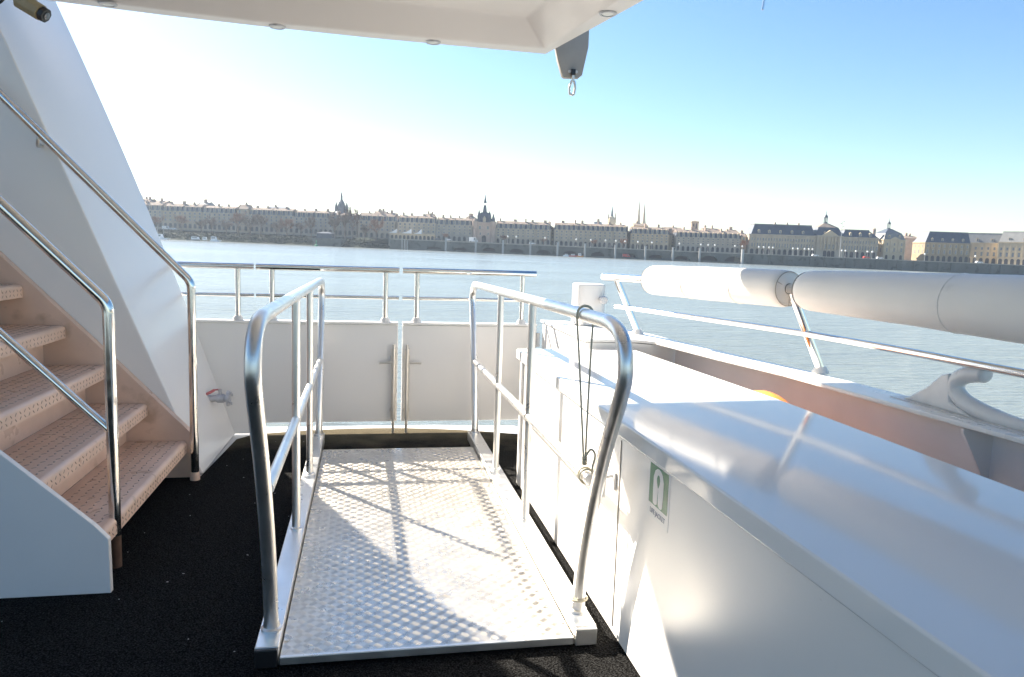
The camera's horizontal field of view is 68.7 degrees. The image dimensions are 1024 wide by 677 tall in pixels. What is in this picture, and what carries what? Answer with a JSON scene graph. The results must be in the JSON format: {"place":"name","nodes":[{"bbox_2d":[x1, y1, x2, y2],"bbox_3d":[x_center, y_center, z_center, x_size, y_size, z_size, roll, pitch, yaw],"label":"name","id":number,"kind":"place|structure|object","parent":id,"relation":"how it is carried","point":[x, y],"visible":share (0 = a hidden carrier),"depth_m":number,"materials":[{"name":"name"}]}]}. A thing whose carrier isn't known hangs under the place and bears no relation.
{"place":"outdoors","nodes":[
{"label":"outdoors","id":0,"kind":"place"},
{"bbox_2d":[0,88,199,597],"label":"staircase","id":1,"kind":"structure","parent":0,"point":[84,401],"depth_m":3.21,"materials":[{"name":"beige paint"}]},
{"bbox_2d":[56,0,1023,237],"label":"sky","id":2,"kind":"structure","parent":0,"point":[737,114],"materials":[{"name":"blue"}]},
{"bbox_2d":[156,229,1019,265],"bbox_3d":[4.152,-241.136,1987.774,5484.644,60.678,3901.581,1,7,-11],"label":"ground","id":3,"kind":"structure","parent":0,"point":[381,242],"depth_m":505.90,"materials":[{"name":"grey stone"}]},
{"bbox_2d":[142,196,154,201],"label":"background house","id":4,"kind":"structure","parent":3,"relation":"on","point":[149,199],"depth_m":566.56,"materials":[{"name":"beige stone"}]},
{"bbox_2d":[145,200,166,228],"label":"terrace building","id":5,"kind":"structure","parent":3,"relation":"on","point":[155,209],"depth_m":533.99,"materials":[{"name":"stone"}]},
{"bbox_2d":[151,216,164,226],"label":"bare tree","id":6,"kind":"object","parent":3,"relation":"on","point":[156,219],"visible":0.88,"depth_m":516.97,"materials":[{"name":"plant"}]},
{"bbox_2d":[153,198,170,202],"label":"background house","id":7,"kind":"structure","parent":3,"relation":"on","point":[156,201],"depth_m":568.11,"materials":[{"name":"beige stone"}]},
{"bbox_2d":[173,214,188,229],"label":"bare tree","id":8,"kind":"object","parent":3,"relation":"on","point":[180,219],"visible":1,"depth_m":515.83,"materials":[{"name":"plant"}]},
{"bbox_2d":[162,200,205,230],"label":"terrace building","id":9,"kind":"structure","parent":3,"relation":"on","point":[192,213],"depth_m":534.21,"materials":[{"name":"stone"}]},
{"bbox_2d":[195,219,207,233],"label":"bare tree","id":10,"kind":"object","parent":3,"relation":"on","point":[200,222],"visible":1,"depth_m":515.43,"materials":[{"name":"plant"}]},
{"bbox_2d":[198,199,215,205],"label":"background house","id":11,"kind":"structure","parent":3,"relation":"on","point":[206,202],"depth_m":566.65,"materials":[{"name":"stone"}]},
{"bbox_2d":[205,214,218,232],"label":"bare tree","id":12,"kind":"object","parent":3,"relation":"on","point":[210,222],"visible":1,"depth_m":515.06,"materials":[{"name":"plant"}]},
{"bbox_2d":[202,203,237,231],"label":"terrace building","id":13,"kind":"structure","parent":3,"relation":"on","point":[221,213],"depth_m":534.20,"materials":[{"name":"stone"}]},
{"bbox_2d":[219,219,233,233],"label":"bare tree","id":14,"kind":"object","parent":3,"relation":"on","point":[226,224],"visible":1,"depth_m":515.97,"materials":[{"name":"plant"}]},
{"bbox_2d":[229,211,246,232],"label":"bare tree","id":15,"kind":"object","parent":3,"relation":"on","point":[237,217],"visible":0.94,"depth_m":515.33,"materials":[{"name":"plant"}]},
{"bbox_2d":[236,202,252,232],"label":"terrace building","id":16,"kind":"structure","parent":3,"relation":"on","point":[242,209],"depth_m":536.74,"materials":[{"name":"stone"}]},
{"bbox_2d":[236,214,256,234],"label":"bare tree","id":17,"kind":"object","parent":3,"relation":"on","point":[245,221],"visible":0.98,"depth_m":514.16,"materials":[{"name":"plant"}]},
{"bbox_2d":[251,213,267,235],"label":"bare tree","id":18,"kind":"object","parent":3,"relation":"on","point":[261,218],"visible":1,"depth_m":514.52,"materials":[{"name":"plant"}]},
{"bbox_2d":[249,205,296,234],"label":"terrace building","id":19,"kind":"structure","parent":3,"relation":"on","point":[274,214],"depth_m":534.46,"materials":[{"name":"stone"}]},
{"bbox_2d":[156,230,389,248],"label":"bank scrub","id":20,"kind":"object","parent":3,"relation":"on","point":[255,237],"visible":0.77,"depth_m":506.65,"materials":[{"name":"brown plant"}]},
{"bbox_2d":[270,220,284,236],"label":"bare tree","id":21,"kind":"object","parent":3,"relation":"on","point":[278,226],"visible":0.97,"depth_m":515.33,"materials":[{"name":"plant"}]},
{"bbox_2d":[279,217,296,236],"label":"bare tree","id":22,"kind":"object","parent":3,"relation":"on","point":[286,222],"visible":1,"depth_m":515.09,"materials":[{"name":"plant"}]},
{"bbox_2d":[294,223,306,236],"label":"bare tree","id":23,"kind":"object","parent":3,"relation":"on","point":[299,227],"visible":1,"depth_m":515.45,"materials":[{"name":"plant"}]},
{"bbox_2d":[303,215,315,236],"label":"bare tree","id":24,"kind":"object","parent":3,"relation":"on","point":[310,219],"visible":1,"depth_m":517.30,"materials":[{"name":"plant"}]},
{"bbox_2d":[294,208,334,235],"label":"terrace building","id":25,"kind":"structure","parent":3,"relation":"on","point":[320,217],"depth_m":534.54,"materials":[{"name":"grey stone"}]},
{"bbox_2d":[326,213,340,233],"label":"bare tree","id":26,"kind":"object","parent":3,"relation":"on","point":[336,221],"visible":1,"depth_m":517.53,"materials":[{"name":"plant"}]},
{"bbox_2d":[335,191,347,212],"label":"church","id":27,"kind":"structure","parent":3,"relation":"on","point":[341,207],"depth_m":610.11,"materials":[{"name":"stone"}]},
{"bbox_2d":[336,209,350,238],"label":"bare tree","id":28,"kind":"object","parent":3,"relation":"on","point":[346,216],"visible":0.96,"depth_m":515.96,"materials":[{"name":"plant"}]},
{"bbox_2d":[334,211,357,236],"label":"terrace building","id":29,"kind":"structure","parent":3,"relation":"on","point":[339,230],"depth_m":539.87,"materials":[{"name":"grey stone"}]},
{"bbox_2d":[347,205,364,238],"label":"bare tree","id":30,"kind":"object","parent":3,"relation":"on","point":[349,220],"visible":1,"depth_m":518.00,"materials":[{"name":"plant"}]},
{"bbox_2d":[360,223,370,239],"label":"bare tree","id":31,"kind":"object","parent":3,"relation":"on","point":[364,229],"visible":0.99,"depth_m":513.86,"materials":[{"name":"plant"}]},
{"bbox_2d":[367,218,384,239],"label":"bare tree","id":32,"kind":"object","parent":3,"relation":"on","point":[376,225],"visible":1,"depth_m":510.18,"materials":[{"name":"plant"}]},
{"bbox_2d":[358,210,397,237],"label":"terrace building","id":33,"kind":"structure","parent":3,"relation":"on","point":[390,221],"depth_m":532.80,"materials":[{"name":"stone"}]},
{"bbox_2d":[374,209,387,213],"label":"background house","id":34,"kind":"structure","parent":3,"relation":"on","point":[383,211],"depth_m":569.41,"materials":[{"name":"beige stone"}]},
{"bbox_2d":[390,233,435,239],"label":"market hall","id":35,"kind":"structure","parent":3,"relation":"on","point":[413,236],"depth_m":515.46,"materials":[{"name":"stone"}]},
{"bbox_2d":[397,212,436,234],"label":"terrace building","id":36,"kind":"structure","parent":3,"relation":"on","point":[424,223],"depth_m":530.56,"materials":[{"name":"stone"}]},
{"bbox_2d":[436,215,472,241],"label":"terrace building","id":37,"kind":"structure","parent":3,"relation":"on","point":[458,229],"depth_m":530.85,"materials":[{"name":"grey stone"}]},
{"bbox_2d":[466,213,474,219],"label":"background house","id":38,"kind":"structure","parent":3,"relation":"on","point":[471,215],"depth_m":573.08,"materials":[{"name":"beige stone"}]},
{"bbox_2d":[472,194,495,242],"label":"gate tower","id":39,"kind":"structure","parent":3,"relation":"on","point":[484,225],"depth_m":528.49,"materials":[{"name":"beige stone"}]},
{"bbox_2d":[495,218,550,244],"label":"terrace building","id":40,"kind":"structure","parent":3,"relation":"on","point":[525,232],"depth_m":531.04,"materials":[{"name":"stone"}]},
{"bbox_2d":[549,221,553,244],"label":"terrace building","id":41,"kind":"structure","parent":3,"relation":"on","point":[552,234],"depth_m":540.78,"materials":[{"name":"stone"}]},
{"bbox_2d":[389,238,740,263],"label":"arched quay","id":42,"kind":"structure","parent":3,"relation":"on","point":[551,250],"depth_m":496.42,"materials":[{"name":"stone"}]},
{"bbox_2d":[553,220,626,247],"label":"terrace building","id":43,"kind":"structure","parent":3,"relation":"on","point":[568,234],"depth_m":531.08,"materials":[{"name":"stone"}]},
{"bbox_2d":[607,206,615,224],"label":"church","id":44,"kind":"structure","parent":3,"relation":"on","point":[611,219],"depth_m":749.23,"materials":[{"name":"stone"}]},
{"bbox_2d":[626,226,628,247],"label":"terrace building","id":45,"kind":"structure","parent":3,"relation":"on","point":[627,237],"depth_m":540.36,"materials":[{"name":"stone"}]},
{"bbox_2d":[631,221,647,226],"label":"background house","id":46,"kind":"structure","parent":3,"relation":"on","point":[636,224],"depth_m":567.77,"materials":[{"name":"stone"}]},
{"bbox_2d":[637,200,645,223],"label":"church","id":47,"kind":"structure","parent":3,"relation":"on","point":[643,220],"depth_m":749.45,"materials":[{"name":"stone"}]},
{"bbox_2d":[628,223,668,249],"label":"terrace building","id":48,"kind":"structure","parent":3,"relation":"on","point":[658,236],"depth_m":531.29,"materials":[{"name":"stone"}]},
{"bbox_2d":[668,228,673,249],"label":"terrace building","id":49,"kind":"structure","parent":3,"relation":"on","point":[671,238],"depth_m":538.64,"materials":[{"name":"stone"}]},
{"bbox_2d":[662,225,682,232],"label":"background house","id":50,"kind":"structure","parent":3,"relation":"on","point":[673,228],"depth_m":569.59,"materials":[{"name":"beige stone"}]},
{"bbox_2d":[689,220,698,229],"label":"square tower","id":51,"kind":"structure","parent":3,"relation":"on","point":[695,223],"depth_m":593.24,"materials":[{"name":"stone"}]},
{"bbox_2d":[673,226,740,252],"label":"terrace building","id":52,"kind":"structure","parent":3,"relation":"on","point":[692,239],"depth_m":531.47,"materials":[{"name":"grey stone"}]},
{"bbox_2d":[700,225,719,230],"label":"background house","id":53,"kind":"structure","parent":3,"relation":"on","point":[714,229],"depth_m":573.28,"materials":[{"name":"beige stone"}]},
{"bbox_2d":[740,230,746,252],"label":"terrace building","id":54,"kind":"structure","parent":3,"relation":"on","point":[743,236],"depth_m":535.76,"materials":[{"name":"stone"}]},
{"bbox_2d":[739,240,747,247],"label":"bare tree","id":55,"kind":"object","parent":3,"relation":"on","point":[743,243],"visible":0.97,"depth_m":520.36,"materials":[{"name":"plant"}]},
{"bbox_2d":[744,211,878,258],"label":"palace","id":56,"kind":"structure","parent":3,"relation":"on","point":[824,239],"depth_m":531.38,"materials":[{"name":"stone"}]},
{"bbox_2d":[743,253,1023,274],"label":"quay wall","id":57,"kind":"structure","parent":3,"relation":"on","point":[879,264],"depth_m":496.97,"materials":[{"name":"stone"}]},
{"bbox_2d":[876,218,906,259],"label":"pavilion","id":58,"kind":"structure","parent":3,"relation":"on","point":[891,243],"depth_m":535.85,"materials":[{"name":"stone"}]},
{"bbox_2d":[904,233,916,259],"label":"background house","id":59,"kind":"structure","parent":3,"relation":"on","point":[909,238],"depth_m":580.35,"materials":[{"name":"beige stone"}]},
{"bbox_2d":[911,231,970,262],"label":"palace wing","id":60,"kind":"structure","parent":3,"relation":"on","point":[945,246],"depth_m":532.12,"materials":[{"name":"beige stone"}]},
{"bbox_2d":[968,233,1002,263],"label":"palace wing","id":61,"kind":"structure","parent":3,"relation":"on","point":[984,247],"depth_m":546.16,"materials":[{"name":"beige stone"}]},
{"bbox_2d":[997,231,1023,264],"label":"palace wing","id":62,"kind":"structure","parent":3,"relation":"on","point":[1010,248],"depth_m":531.05,"materials":[{"name":"beige stone"}]},
{"bbox_2d":[160,240,1023,426],"bbox_3d":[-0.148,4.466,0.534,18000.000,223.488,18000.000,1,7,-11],"label":"river water","id":63,"kind":"structure","parent":0,"point":[556,278],"depth_m":55.79,"materials":[{"name":"blue liquid"}]},
{"bbox_2d":[157,226,170,239],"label":"moored boat","id":64,"kind":"object","parent":63,"relation":"on","point":[161,236],"visible":0.67,"depth_m":475.10,"materials":[{"name":"white paint"}]},
{"bbox_2d":[186,237,199,240],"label":"moored boat","id":65,"kind":"object","parent":63,"relation":"on","point":[195,239],"visible":0.85,"depth_m":488.83,"materials":[{"name":"white"}]},
{"bbox_2d":[210,236,221,241],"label":"moored boat","id":66,"kind":"object","parent":63,"relation":"on","point":[214,239],"visible":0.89,"depth_m":489.29,"materials":[{"name":"white paint"}]},
{"bbox_2d":[83,425,517,477],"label":"deck","id":67,"kind":"structure","parent":63,"relation":"on","point":[509,429],"depth_m":5.41,"materials":[{"name":"white paint"}]},
{"bbox_2d":[0,0,234,475],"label":"wing wall","id":68,"kind":"structure","parent":67,"relation":"on","point":[47,86],"depth_m":4.04,"materials":[{"name":"white metal"}]},
{"bbox_2d":[206,389,232,405],"bbox_3d":[-1.873,0.375,4.763,0.177,0.112,0.102,1,7,-11],"label":"ball valve","id":69,"kind":"object","parent":68,"relation":"attached to","point":[219,397],"visible":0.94,"depth_m":4.75,"materials":[{"name":"metal"}]},
{"bbox_2d":[49,0,642,53],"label":"canopy","id":70,"kind":"object","parent":68,"relation":"attached to","point":[539,26],"visible":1,"depth_m":4.21,"materials":[{"name":"paint"}]},
{"bbox_2d":[0,0,50,22],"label":"security camera","id":71,"kind":"object","parent":70,"relation":"attached to","point":[37,10],"visible":1,"depth_m":3.10,"materials":[{"name":"metal"}]},
{"bbox_2d":[555,30,588,95],"bbox_3d":[0.337,-1.714,4.595,0.280,0.446,0.065,1,7,-11],"label":"hoist bracket","id":72,"kind":"object","parent":70,"relation":"hanging from","point":[571,55],"visible":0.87,"depth_m":4.59,"materials":[{"name":"grey metal"}]},
{"bbox_2d":[176,261,253,433],"bbox_3d":[-1.970,0.070,4.987,0.498,1.148,0.077,1,7,-11],"label":"fixed bulwark","id":73,"kind":"object","parent":67,"relation":"on","point":[222,341],"visible":0.55,"depth_m":4.98,"materials":[{"name":"white paint"}]},
{"bbox_2d":[0,428,640,676],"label":"deck mat","id":74,"kind":"object","parent":67,"relation":"on","point":[152,620],"visible":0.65,"depth_m":2.64,"materials":[{"name":"black rubber"}]},
{"bbox_2d":[256,263,398,432],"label":"gate","id":75,"kind":"structure","parent":74,"relation":"on","point":[360,370],"depth_m":5.13,"materials":[{"name":"white metal"}]},
{"bbox_2d":[244,278,633,668],"bbox_3d":[-0.486,0.300,3.619,1.090,1.108,3.184,1,7,-11],"label":"gangway","id":76,"kind":"object","parent":74,"relation":"on","point":[393,552],"visible":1,"depth_m":2.93,"materials":[{"name":"metal"}]},
{"bbox_2d":[569,305,595,602],"bbox_3d":[0.242,0.393,2.545,0.067,1.011,0.117,1,7,-11],"label":"cord","id":77,"kind":"object","parent":76,"relation":"attached to","point":[584,462],"visible":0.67,"depth_m":2.52,"materials":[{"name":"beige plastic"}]},
{"bbox_2d":[401,267,539,432],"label":"gate","id":78,"kind":"structure","parent":74,"relation":"on","point":[436,374],"depth_m":5.28,"materials":[{"name":"white metal"}]},
{"bbox_2d":[516,349,1023,676],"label":"locker","id":79,"kind":"object","parent":74,"relation":"on","point":[795,541],"visible":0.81,"depth_m":1.84,"materials":[{"name":"paint"}]},
{"bbox_2d":[647,459,670,532],"bbox_3d":[0.425,0.453,2.177,0.003,0.169,0.159,1,7,-11],"label":"safety sign","id":80,"kind":"object","parent":79,"relation":"attached to","point":[659,486],"visible":1,"depth_m":2.17,"materials":[{"name":"green plastic"}]},
{"bbox_2d":[540,320,680,363],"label":"corner platform","id":81,"kind":"structure","parent":67,"relation":"on","point":[559,334],"depth_m":4.48,"materials":[{"name":"white paint"}]},
{"bbox_2d":[571,283,607,325],"bbox_3d":[0.522,-0.229,5.050,0.195,0.279,0.255,1,7,-11],"label":"mooring post","id":82,"kind":"object","parent":81,"relation":"on","point":[593,296],"visible":0.79,"depth_m":4.99,"materials":[{"name":"white paint"}]},
{"bbox_2d":[755,390,789,403],"bbox_3d":[1.089,0.593,3.100,0.229,0.759,0.704,1,7,-11],"label":"lifebuoy","id":83,"kind":"object","parent":67,"relation":"on","point":[770,394],"visible":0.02,"depth_m":3.00,"materials":[{"name":"orange"}]},
{"bbox_2d":[601,273,1023,491],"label":"side bulwark","id":84,"kind":"object","parent":67,"relation":"on","point":[996,454],"visible":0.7,"depth_m":2.91,"materials":[{"name":"paint"}]},
{"bbox_2d":[641,265,797,306],"bbox_3d":[0.987,-0.270,3.705,0.169,0.177,1.066,-1,7,-22],"label":"rail cushion","id":85,"kind":"object","parent":84,"relation":"on","point":[765,287],"visible":0.86,"depth_m":3.53,"materials":[{"name":"white plastic"}]},
{"bbox_2d":[791,271,1023,343],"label":"rail cushion","id":86,"kind":"object","parent":84,"relation":"on","point":[990,306],"visible":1,"depth_m":2.47,"materials":[{"name":"white plastic"}]},
{"bbox_2d":[890,367,1023,434],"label":"mooring chock","id":87,"kind":"object","parent":84,"relation":"on","point":[948,393],"visible":0.92,"depth_m":2.46,"materials":[{"name":"white paint"}]},
{"bbox_2d":[312,232,346,246],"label":"moored boat","id":88,"kind":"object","parent":63,"relation":"on","point":[325,239],"depth_m":492.44,"materials":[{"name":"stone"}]},
{"bbox_2d":[740,249,743,263],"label":"quay pile","id":89,"kind":"object","parent":63,"relation":"in","point":[742,256],"visible":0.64,"depth_m":490.38,"materials":[{"name":"grey"}]}
]}

